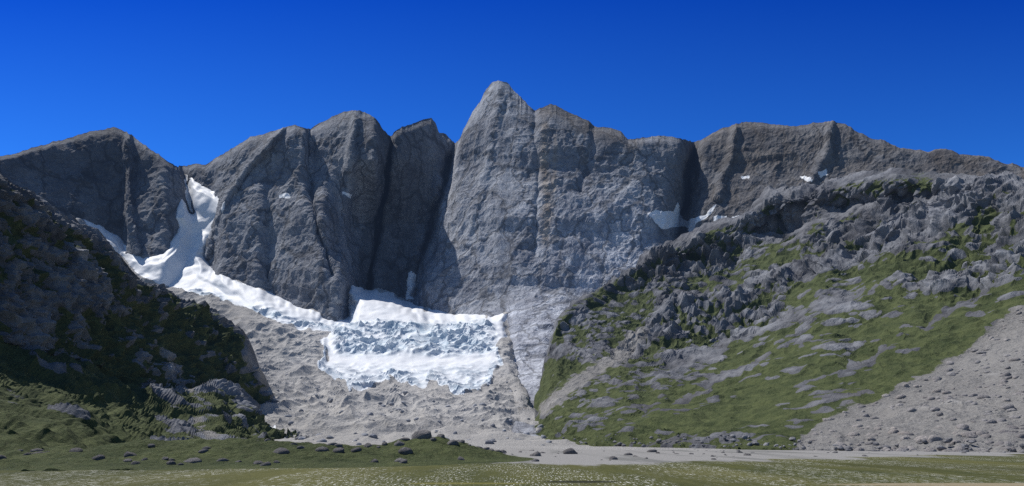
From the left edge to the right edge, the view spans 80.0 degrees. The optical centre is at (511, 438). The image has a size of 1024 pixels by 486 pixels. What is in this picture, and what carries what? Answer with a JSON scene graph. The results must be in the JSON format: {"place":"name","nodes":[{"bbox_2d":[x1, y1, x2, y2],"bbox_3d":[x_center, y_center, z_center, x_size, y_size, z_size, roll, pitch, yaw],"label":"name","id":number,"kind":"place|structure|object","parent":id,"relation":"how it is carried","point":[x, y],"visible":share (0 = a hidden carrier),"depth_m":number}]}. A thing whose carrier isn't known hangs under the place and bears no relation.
{"place":"outdoors","nodes":[
{"label":"outdoors","id":0,"kind":"place"},
{"bbox_2d":[0,173,310,470],"bbox_3d":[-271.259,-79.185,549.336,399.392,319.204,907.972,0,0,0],"label":"hill","id":1,"kind":"structure","parent":0,"point":[102,343],"depth_m":558.24},
{"bbox_2d":[0,81,1023,435],"bbox_3d":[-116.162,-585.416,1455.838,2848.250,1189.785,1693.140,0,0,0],"label":"rock cliff","id":2,"kind":"structure","parent":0,"point":[530,221],"depth_m":1763.74},
{"bbox_2d":[76,174,735,449],"bbox_3d":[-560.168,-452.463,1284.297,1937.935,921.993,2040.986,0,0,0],"label":"glacier","id":3,"kind":"object","parent":2,"relation":"on","point":[372,349],"visible":0.39,"depth_m":1218.40},
{"bbox_2d":[0,449,1023,485],"bbox_3d":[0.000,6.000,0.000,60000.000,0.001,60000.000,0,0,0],"label":"meadow ground","id":4,"kind":"structure","parent":0,"point":[772,468],"depth_m":106.69},
{"bbox_2d":[0,437,533,470],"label":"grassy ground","id":5,"kind":"structure","parent":4,"relation":"on","point":[426,452],"depth_m":140.03},
{"bbox_2d":[0,429,1023,465],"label":"boulders","id":6,"kind":"object","parent":5,"relation":"on","point":[422,434],"visible":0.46,"depth_m":154.34},
{"bbox_2d":[276,374,553,444],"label":"moraine rocks","id":7,"kind":"object","parent":4,"relation":"on","point":[491,441],"visible":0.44,"depth_m":764.39},
{"bbox_2d":[533,167,1023,451],"bbox_3d":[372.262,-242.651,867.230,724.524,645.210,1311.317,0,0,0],"label":"slope","id":8,"kind":"structure","parent":4,"relation":"on","point":[780,316],"depth_m":766.87},
{"bbox_2d":[799,308,1023,451],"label":"scree boulders","id":9,"kind":"object","parent":8,"relation":"on","point":[1006,407],"visible":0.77,"depth_m":353.60},
{"bbox_2d":[562,432,1023,452],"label":"foot stones","id":10,"kind":"object","parent":4,"relation":"on","point":[850,448],"visible":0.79,"depth_m":303.30},
{"bbox_2d":[0,0,1023,166],"label":"sky","id":11,"kind":"structure","parent":0,"point":[191,81]}
]}

